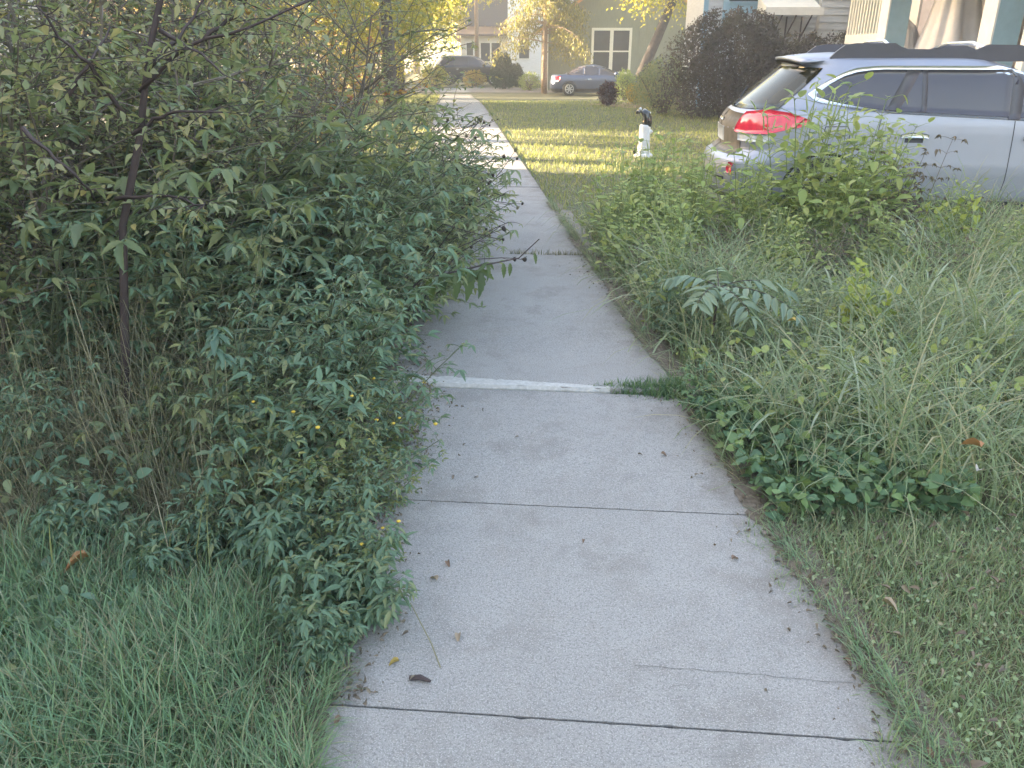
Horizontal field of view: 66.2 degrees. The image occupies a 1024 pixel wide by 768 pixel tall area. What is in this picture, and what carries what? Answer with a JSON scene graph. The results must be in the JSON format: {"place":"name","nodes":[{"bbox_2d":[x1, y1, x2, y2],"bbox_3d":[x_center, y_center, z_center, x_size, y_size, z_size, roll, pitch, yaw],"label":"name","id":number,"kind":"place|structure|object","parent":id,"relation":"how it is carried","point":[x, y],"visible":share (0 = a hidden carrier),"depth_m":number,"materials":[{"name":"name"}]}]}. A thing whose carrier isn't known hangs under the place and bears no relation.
{"place":"outdoors","nodes":[
{"label":"outdoors","id":0,"kind":"place"},
{"bbox_2d":[0,58,1023,767],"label":"ground","id":1,"kind":"structure","parent":0,"point":[502,96],"depth_m":4.21,"materials":[{"name":"green plant"}]},
{"bbox_2d":[0,329,107,494],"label":"leafy weed","id":2,"kind":"object","parent":1,"relation":"on","point":[5,428],"visible":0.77,"depth_m":2.92,"materials":[{"name":"green plant"}]},
{"bbox_2d":[22,460,151,559],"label":"leafy weed","id":3,"kind":"object","parent":1,"relation":"on","point":[59,503],"visible":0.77,"depth_m":2.63,"materials":[{"name":"green plant"}]},
{"bbox_2d":[0,202,190,448],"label":"leafy weed","id":4,"kind":"object","parent":1,"relation":"on","point":[55,279],"visible":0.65,"depth_m":3.42,"materials":[{"name":"green plant"}]},
{"bbox_2d":[0,351,193,566],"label":"dry grass tussock","id":5,"kind":"object","parent":1,"relation":"on","point":[22,490],"visible":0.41,"depth_m":2.83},
{"bbox_2d":[0,0,230,412],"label":"shrub","id":6,"kind":"object","parent":1,"relation":"on","point":[15,227],"visible":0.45,"depth_m":3.56,"materials":[{"name":"green plant"}]},
{"bbox_2d":[0,20,240,395],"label":"leafy weed","id":7,"kind":"object","parent":1,"relation":"on","point":[76,230],"visible":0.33,"depth_m":3.41,"materials":[{"name":"green plant"}]},
{"bbox_2d":[0,0,243,284],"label":"shrub","id":8,"kind":"object","parent":1,"relation":"on","point":[80,23],"visible":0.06,"depth_m":4.05,"materials":[{"name":"green plant"}]},
{"bbox_2d":[0,0,273,343],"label":"shrub","id":9,"kind":"object","parent":1,"relation":"on","point":[112,51],"visible":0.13,"depth_m":3.85,"materials":[{"name":"green plant"}]},
{"bbox_2d":[0,203,283,490],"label":"dry grass tussock","id":10,"kind":"object","parent":1,"relation":"on","point":[71,403],"visible":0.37,"depth_m":3.40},
{"bbox_2d":[0,0,302,308],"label":"shrub","id":11,"kind":"object","parent":1,"relation":"on","point":[91,45],"visible":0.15,"depth_m":4.15,"materials":[{"name":"green plant"}]},
{"bbox_2d":[0,0,302,324],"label":"shrub","id":12,"kind":"object","parent":1,"relation":"on","point":[4,149],"visible":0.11,"depth_m":4.42,"materials":[{"name":"green plant"}]},
{"bbox_2d":[0,301,320,607],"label":"dry grass tussock","id":13,"kind":"object","parent":1,"relation":"on","point":[160,477],"visible":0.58,"depth_m":2.85,"materials":[{"name":"plant"}]},
{"bbox_2d":[0,530,334,744],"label":"ground cover","id":14,"kind":"object","parent":1,"relation":"on","point":[24,650],"visible":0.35,"depth_m":2.30,"materials":[{"name":"green plant"}]},
{"bbox_2d":[111,485,232,584],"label":"leafy weed","id":15,"kind":"object","parent":1,"relation":"on","point":[158,544],"visible":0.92,"depth_m":2.56,"materials":[{"name":"green plant"}]},
{"bbox_2d":[0,263,352,521],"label":"dry grass tussock","id":16,"kind":"object","parent":1,"relation":"on","point":[93,439],"visible":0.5,"depth_m":3.09,"materials":[{"name":"plant"}]},
{"bbox_2d":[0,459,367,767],"bbox_3d":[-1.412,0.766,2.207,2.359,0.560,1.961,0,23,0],"label":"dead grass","id":17,"kind":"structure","parent":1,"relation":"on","point":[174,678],"depth_m":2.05,"materials":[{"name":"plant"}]},
{"bbox_2d":[0,0,368,337],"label":"shrub","id":18,"kind":"object","parent":1,"relation":"on","point":[14,159],"visible":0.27,"depth_m":3.78,"materials":[{"name":"green plant"}]},
{"bbox_2d":[0,0,372,439],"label":"sapling","id":19,"kind":"object","parent":1,"relation":"on","point":[146,69],"visible":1,"depth_m":2.82,"materials":[{"name":"green plant"}]},
{"bbox_2d":[0,343,373,545],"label":"ground cover","id":20,"kind":"object","parent":1,"relation":"on","point":[94,498],"visible":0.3,"depth_m":2.98,"materials":[{"name":"green plant"}]},
{"bbox_2d":[4,204,376,472],"bbox_3d":[-1.544,-0.132,3.657,1.860,1.400,2.037,19,30,38],"label":"dry grass tussock","id":21,"kind":"object","parent":1,"relation":"on","point":[176,359],"visible":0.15,"depth_m":3.51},
{"bbox_2d":[37,392,343,598],"bbox_3d":[-0.989,0.413,2.732,1.067,0.733,0.974,-2,23,-4],"label":"dry grass tussock","id":22,"kind":"object","parent":1,"relation":"on","point":[233,503],"visible":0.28,"depth_m":2.69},
{"bbox_2d":[82,211,307,407],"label":"leafy weed","id":23,"kind":"object","parent":1,"relation":"on","point":[194,279],"visible":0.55,"depth_m":3.51,"materials":[{"name":"green plant"}]},
{"bbox_2d":[0,495,391,767],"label":"lawn grass","id":24,"kind":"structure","parent":1,"relation":"on","point":[42,732],"depth_m":2.09,"materials":[{"name":"plant"}]},
{"bbox_2d":[0,0,394,385],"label":"shrub","id":25,"kind":"object","parent":1,"relation":"on","point":[19,87],"visible":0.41,"depth_m":3.79,"materials":[{"name":"green plant"}]},
{"bbox_2d":[0,59,398,371],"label":"leafy weed","id":26,"kind":"object","parent":1,"relation":"on","point":[240,232],"visible":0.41,"depth_m":3.80,"materials":[{"name":"green plant"}]},
{"bbox_2d":[74,294,333,496],"bbox_3d":[-1.206,0.032,3.203,0.946,0.706,0.931,-3,23,-8],"label":"leafy weed","id":27,"kind":"object","parent":1,"relation":"on","point":[204,422],"visible":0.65,"depth_m":3.14,"materials":[{"name":"green plant"}]},
{"bbox_2d":[0,150,407,596],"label":"verge grass","id":28,"kind":"structure","parent":1,"relation":"on","point":[47,470],"depth_m":2.93,"materials":[{"name":"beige plant"}]},
{"bbox_2d":[0,248,410,575],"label":"dry grass tussock","id":29,"kind":"object","parent":1,"relation":"on","point":[210,408],"visible":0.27,"depth_m":3.15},
{"bbox_2d":[0,0,418,299],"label":"shrub","id":30,"kind":"object","parent":1,"relation":"on","point":[256,133],"visible":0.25,"depth_m":4.45,"materials":[{"name":"green plant"}]},
{"bbox_2d":[43,0,413,367],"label":"leafy weed","id":31,"kind":"object","parent":1,"relation":"on","point":[386,125],"visible":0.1,"depth_m":4.41,"materials":[{"name":"green plant"}]},
{"bbox_2d":[0,0,471,233],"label":"shrub","id":32,"kind":"object","parent":1,"relation":"on","point":[396,38],"visible":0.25,"depth_m":5.30,"materials":[{"name":"green plant"}]},
{"bbox_2d":[130,141,365,360],"bbox_3d":[-1.505,-0.701,4.385,1.474,1.230,1.196,0,23,-1],"label":"leafy weed","id":33,"kind":"object","parent":1,"relation":"on","point":[336,181],"visible":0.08,"depth_m":4.20,"materials":[{"name":"green plant"}]},
{"bbox_2d":[136,243,381,457],"bbox_3d":[-0.988,-0.111,3.282,1.011,0.851,0.918,11,25,25],"label":"leafy weed","id":34,"kind":"object","parent":1,"relation":"on","point":[253,359],"visible":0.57,"depth_m":3.13,"materials":[{"name":"green plant"}]},
{"bbox_2d":[113,0,427,173],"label":"sapling","id":35,"kind":"object","parent":1,"relation":"on","point":[400,91],"visible":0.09,"depth_m":7.93,"materials":[{"name":"green plant"}]},
{"bbox_2d":[40,0,502,264],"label":"shrub","id":36,"kind":"object","parent":1,"relation":"on","point":[369,91],"visible":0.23,"depth_m":5.25,"materials":[{"name":"green plant"}]},
{"bbox_2d":[357,239,538,344],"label":"overhanging branch","id":37,"kind":"object","parent":36,"relation":"attached to","point":[480,273],"visible":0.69,"depth_m":4.10,"materials":[{"name":"green plant"}]},
{"bbox_2d":[192,449,352,581],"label":"leafy weed","id":38,"kind":"object","parent":1,"relation":"on","point":[241,521],"visible":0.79,"depth_m":2.56,"materials":[{"name":"green plant"}]},
{"bbox_2d":[61,85,484,386],"bbox_3d":[-1.182,-0.804,4.257,2.004,1.496,1.971,1,23,3],"label":"leafy weed","id":39,"kind":"object","parent":1,"relation":"on","point":[303,207],"visible":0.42,"depth_m":4.09,"materials":[{"name":"green plant"}]},
{"bbox_2d":[84,0,478,201],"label":"shrub","id":40,"kind":"object","parent":1,"relation":"on","point":[380,48],"visible":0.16,"depth_m":6.35,"materials":[{"name":"green plant"}]},
{"bbox_2d":[191,340,388,507],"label":"leafy weed","id":41,"kind":"object","parent":1,"relation":"on","point":[311,423],"visible":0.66,"depth_m":2.82,"materials":[{"name":"green plant"}]},
{"bbox_2d":[205,368,390,512],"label":"edge weed","id":42,"kind":"object","parent":1,"relation":"on","point":[342,442],"visible":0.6,"depth_m":2.79,"materials":[{"name":"green plant"}]},
{"bbox_2d":[271,585,370,678],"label":"leafy weed","id":43,"kind":"object","parent":1,"relation":"on","point":[310,651],"visible":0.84,"depth_m":2.15,"materials":[{"name":"green plant"}]},
{"bbox_2d":[213,184,435,388],"bbox_3d":[-1.014,-0.465,4.031,1.256,1.048,1.019,-7,24,-17],"label":"leafy weed","id":44,"kind":"object","parent":1,"relation":"on","point":[403,248],"visible":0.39,"depth_m":3.93,"materials":[{"name":"green plant"}]},
{"bbox_2d":[248,477,408,615],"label":"leafy weed","id":45,"kind":"object","parent":1,"relation":"on","point":[304,566],"visible":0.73,"depth_m":2.44,"materials":[{"name":"green plant"}]},
{"bbox_2d":[260,338,398,767],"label":"soil","id":46,"kind":"structure","parent":1,"relation":"on","point":[389,369],"depth_m":2.05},
{"bbox_2d":[267,599,364,767],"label":"edge grass","id":47,"kind":"structure","parent":46,"relation":"on","point":[321,697],"depth_m":1.99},
{"bbox_2d":[292,491,406,591],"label":"edge weed","id":48,"kind":"object","parent":46,"relation":"on","point":[313,522],"visible":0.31,"depth_m":2.47,"materials":[{"name":"green plant"}]},
{"bbox_2d":[304,410,446,531],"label":"leafy weed","id":49,"kind":"object","parent":46,"relation":"on","point":[396,489],"visible":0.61,"depth_m":2.69,"materials":[{"name":"green plant"}]},
{"bbox_2d":[320,413,448,518],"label":"edge weed","id":50,"kind":"object","parent":46,"relation":"on","point":[401,487],"visible":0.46,"depth_m":2.88,"materials":[{"name":"green plant"}]},
{"bbox_2d":[231,260,441,446],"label":"leafy weed","id":51,"kind":"object","parent":1,"relation":"on","point":[328,362],"visible":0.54,"depth_m":3.24,"materials":[{"name":"green plant"}]},
{"bbox_2d":[267,517,419,647],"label":"leafy weed","id":52,"kind":"object","parent":1,"relation":"on","point":[375,601],"visible":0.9,"depth_m":2.26,"materials":[{"name":"green plant"}]},
{"bbox_2d":[255,152,456,309],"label":"leafy weed","id":53,"kind":"object","parent":1,"relation":"on","point":[366,211],"visible":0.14,"depth_m":4.42,"materials":[{"name":"green plant"}]},
{"bbox_2d":[268,185,449,368],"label":"leafy weed","id":54,"kind":"object","parent":1,"relation":"on","point":[395,280],"visible":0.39,"depth_m":4.07,"materials":[{"name":"green plant"}]},
{"bbox_2d":[229,105,502,332],"bbox_3d":[-0.947,-0.941,4.647,1.881,1.317,1.522,-6,24,-13],"label":"leafy weed","id":55,"kind":"object","parent":1,"relation":"on","point":[451,178],"visible":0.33,"depth_m":4.37,"materials":[{"name":"green plant"}]},
{"bbox_2d":[264,142,492,312],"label":"leafy weed","id":56,"kind":"object","parent":1,"relation":"on","point":[391,160],"visible":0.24,"depth_m":4.62,"materials":[{"name":"green plant"}]},
{"bbox_2d":[281,223,476,408],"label":"leafy weed","id":57,"kind":"object","parent":1,"relation":"on","point":[409,300],"visible":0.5,"depth_m":3.77,"materials":[{"name":"green plant"}]},
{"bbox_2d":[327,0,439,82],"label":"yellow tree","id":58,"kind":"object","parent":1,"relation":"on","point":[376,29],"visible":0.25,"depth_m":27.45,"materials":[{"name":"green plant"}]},
{"bbox_2d":[327,0,443,105],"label":"tree","id":59,"kind":"object","parent":1,"relation":"on","point":[387,28],"visible":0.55,"depth_m":24.06,"materials":[{"name":"yellow plant"}]},
{"bbox_2d":[295,325,475,514],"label":"leafy weed","id":60,"kind":"object","parent":1,"relation":"on","point":[408,389],"visible":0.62,"depth_m":3.11,"materials":[{"name":"green plant"}]},
{"bbox_2d":[339,106,520,262],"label":"leafy weed","id":61,"kind":"object","parent":1,"relation":"on","point":[507,174],"visible":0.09,"depth_m":5.54,"materials":[{"name":"green plant"}]},
{"bbox_2d":[346,206,517,343],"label":"leafy weed","id":62,"kind":"object","parent":1,"relation":"on","point":[449,290],"visible":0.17,"depth_m":4.74,"materials":[{"name":"green plant"}]},
{"bbox_2d":[456,0,572,80],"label":"white house","id":63,"kind":"structure","parent":1,"relation":"on","point":[492,16],"depth_m":55.51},
{"bbox_2d":[485,0,594,93],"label":"drooping tree","id":64,"kind":"object","parent":1,"relation":"on","point":[550,8],"visible":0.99,"depth_m":38.14,"materials":[{"name":"yellow leaf"},{"name":"bark"}]},
{"bbox_2d":[549,64,638,95],"bbox_3d":[4.011,-14.513,37.465,4.443,1.387,1.993,1,23,3],"label":"sedan","id":65,"kind":"object","parent":1,"relation":"on","point":[589,78],"visible":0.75,"depth_m":36.74,"materials":[{"name":"grey paint"}]},
{"bbox_2d":[480,99,731,229],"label":"lawn grass","id":66,"kind":"structure","parent":1,"relation":"on","point":[599,151],"depth_m":15.70,"materials":[{"name":"plant"}]},
{"bbox_2d":[536,0,686,90],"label":"sage house","id":67,"kind":"structure","parent":1,"relation":"on","point":[614,44],"depth_m":41.14,"materials":[{"name":"paint"}]},
{"bbox_2d":[591,28,631,73],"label":"window","id":68,"kind":"structure","parent":67,"relation":"in","point":[610,47],"depth_m":41.32,"materials":[{"name":"white glass"}]},
{"bbox_2d":[575,149,662,248],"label":"lime weed","id":69,"kind":"object","parent":1,"relation":"on","point":[601,197],"visible":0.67,"depth_m":6.53,"materials":[{"name":"green plant"}]},
{"bbox_2d":[587,181,667,278],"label":"lime weed","id":70,"kind":"object","parent":1,"relation":"on","point":[623,235],"visible":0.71,"depth_m":5.86,"materials":[{"name":"green plant"}]},
{"bbox_2d":[603,126,684,235],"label":"lime weed","id":71,"kind":"object","parent":1,"relation":"on","point":[646,171],"visible":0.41,"depth_m":6.65,"materials":[{"name":"green plant"}]},
{"bbox_2d":[606,0,686,95],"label":"leaning tree","id":72,"kind":"object","parent":1,"relation":"on","point":[657,37],"visible":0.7,"depth_m":36.15,"materials":[{"name":"yellow plant"}]},
{"bbox_2d":[628,54,692,115],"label":"garden shrub","id":73,"kind":"object","parent":1,"relation":"on","point":[663,106],"visible":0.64,"depth_m":21.15,"materials":[{"name":"green plant"}]},
{"bbox_2d":[626,178,707,269],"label":"lime weed","id":74,"kind":"object","parent":1,"relation":"on","point":[678,210],"visible":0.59,"depth_m":5.58,"materials":[{"name":"green plant"}]},
{"bbox_2d":[633,261,706,348],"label":"leafy weed","id":75,"kind":"object","parent":1,"relation":"on","point":[670,292],"visible":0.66,"depth_m":4.58,"materials":[{"name":"green plant"}]},
{"bbox_2d":[637,135,733,254],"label":"lime weed","id":76,"kind":"object","parent":1,"relation":"on","point":[700,198],"visible":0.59,"depth_m":6.07,"materials":[{"name":"green plant"}]},
{"bbox_2d":[675,359,751,428],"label":"leafy weed","id":77,"kind":"object","parent":1,"relation":"on","point":[703,401],"visible":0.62,"depth_m":3.60,"materials":[{"name":"green plant"}]},
{"bbox_2d":[655,5,803,119],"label":"dark shrub","id":78,"kind":"object","parent":1,"relation":"on","point":[709,55],"visible":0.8,"depth_m":19.45,"materials":[{"name":"purple plant"}]},
{"bbox_2d":[657,267,807,346],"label":"pinnate seedling","id":79,"kind":"object","parent":1,"relation":"on","point":[727,281],"visible":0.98,"depth_m":4.15,"materials":[{"name":"green plant"}]},
{"bbox_2d":[691,134,788,256],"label":"lime weed","id":80,"kind":"object","parent":1,"relation":"on","point":[739,194],"visible":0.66,"depth_m":6.02,"materials":[{"name":"green plant"}]},
{"bbox_2d":[547,202,972,767],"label":"soil","id":81,"kind":"structure","parent":1,"relation":"on","point":[750,501],"depth_m":2.58,"materials":[{"name":"soil"}]},
{"bbox_2d":[542,192,751,485],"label":"edge grass","id":82,"kind":"structure","parent":81,"relation":"on","point":[564,222],"depth_m":4.56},
{"bbox_2d":[728,482,959,767],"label":"edge grass","id":83,"kind":"structure","parent":81,"relation":"on","point":[883,675],"depth_m":2.13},
{"bbox_2d":[681,0,851,106],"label":"clapboard house","id":84,"kind":"structure","parent":1,"relation":"on","point":[805,17],"depth_m":23.40,"materials":[{"name":"beige"}]},
{"bbox_2d":[526,151,1023,561],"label":"tall grass","id":85,"kind":"structure","parent":1,"relation":"on","point":[951,318],"depth_m":4.07,"materials":[{"name":"plant"}]},
{"bbox_2d":[746,205,818,290],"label":"lime weed","id":86,"kind":"object","parent":1,"relation":"on","point":[789,225],"visible":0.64,"depth_m":5.49,"materials":[{"name":"green plant"}]},
{"bbox_2d":[730,72,873,246],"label":"lime weed","id":87,"kind":"object","parent":1,"relation":"on","point":[800,158],"visible":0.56,"depth_m":6.17,"materials":[{"name":"green plant"}]},
{"bbox_2d":[581,202,1023,433],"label":"ground cover","id":88,"kind":"object","parent":1,"relation":"on","point":[750,332],"visible":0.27,"depth_m":4.27,"materials":[{"name":"green plant"}]},
{"bbox_2d":[767,139,880,266],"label":"lime weed","id":89,"kind":"object","parent":1,"relation":"on","point":[850,198],"visible":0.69,"depth_m":5.91,"materials":[{"name":"green plant"}]},
{"bbox_2d":[690,375,980,529],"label":"ground cover","id":90,"kind":"object","parent":1,"relation":"on","point":[897,488],"visible":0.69,"depth_m":3.00,"materials":[{"name":"green plant"}]},
{"bbox_2d":[769,94,912,260],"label":"lime weed","id":91,"kind":"object","parent":1,"relation":"on","point":[873,166],"visible":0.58,"depth_m":6.10,"materials":[{"name":"green plant"}]},
{"bbox_2d":[827,257,901,356],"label":"weed","id":92,"kind":"object","parent":1,"relation":"on","point":[864,288],"visible":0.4,"depth_m":4.32,"materials":[{"name":"green plant"}]},
{"bbox_2d":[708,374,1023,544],"bbox_3d":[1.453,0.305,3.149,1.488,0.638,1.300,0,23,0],"label":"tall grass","id":93,"kind":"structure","parent":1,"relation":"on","point":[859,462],"depth_m":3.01,"materials":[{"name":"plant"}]},
{"bbox_2d":[720,464,1023,677],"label":"dead grass","id":94,"kind":"structure","parent":1,"relation":"on","point":[933,602],"depth_m":2.53,"materials":[{"name":"plant"}]},
{"bbox_2d":[820,116,934,241],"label":"lime weed","id":95,"kind":"object","parent":1,"relation":"on","point":[891,173],"visible":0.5,"depth_m":6.24,"materials":[{"name":"green plant"}]},
{"bbox_2d":[735,484,1023,767],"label":"lawn grass","id":96,"kind":"structure","parent":1,"relation":"on","point":[940,604],"depth_m":2.44,"materials":[{"name":"plant"}]},
{"bbox_2d":[842,199,916,283],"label":"lime weed","id":97,"kind":"object","parent":1,"relation":"on","point":[889,227],"visible":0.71,"depth_m":5.52,"materials":[{"name":"green plant"}]},
{"bbox_2d":[757,476,1023,763],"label":"ground cover","id":98,"kind":"object","parent":1,"relation":"on","point":[955,704],"visible":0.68,"depth_m":2.37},
{"bbox_2d":[760,473,1023,767],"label":"leaf litter","id":99,"kind":"object","parent":1,"relation":"on","point":[975,763],"visible":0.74,"depth_m":2.44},
{"bbox_2d":[839,135,967,242],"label":"dead weed","id":100,"kind":"object","parent":1,"relation":"on","point":[917,173],"visible":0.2,"depth_m":6.38,"materials":[{"name":"brown plant"}]},
{"bbox_2d":[844,0,1023,71],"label":"porch house","id":101,"kind":"structure","parent":1,"relation":"on","point":[1002,22],"depth_m":14.70,"materials":[{"name":"beige"}]},
{"bbox_2d":[914,0,981,48],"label":"draped sheet","id":102,"kind":"object","parent":101,"relation":"on","point":[947,21],"visible":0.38,"depth_m":13.90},
{"bbox_2d":[315,94,928,767],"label":"sidewalk","id":103,"kind":"structure","parent":0,"point":[561,648],"depth_m":2.52,"materials":[{"name":"concrete"}]},
{"bbox_2d":[226,311,483,705],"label":"leaf litter","id":104,"kind":"object","parent":103,"relation":"on","point":[355,695],"visible":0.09,"depth_m":2.35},
{"bbox_2d":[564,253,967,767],"bbox_3d":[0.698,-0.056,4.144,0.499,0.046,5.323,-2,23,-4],"label":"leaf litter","id":105,"kind":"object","parent":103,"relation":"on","point":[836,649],"visible":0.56,"depth_m":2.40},
{"bbox_2d":[705,189,1020,231],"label":"driveway","id":106,"kind":"structure","parent":0,"point":[788,216],"depth_m":8.44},
{"bbox_2d":[703,39,1023,220],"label":"station wagon","id":107,"kind":"object","parent":106,"relation":"on","point":[974,97],"visible":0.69,"depth_m":7.26,"materials":[{"name":"silver metal"}]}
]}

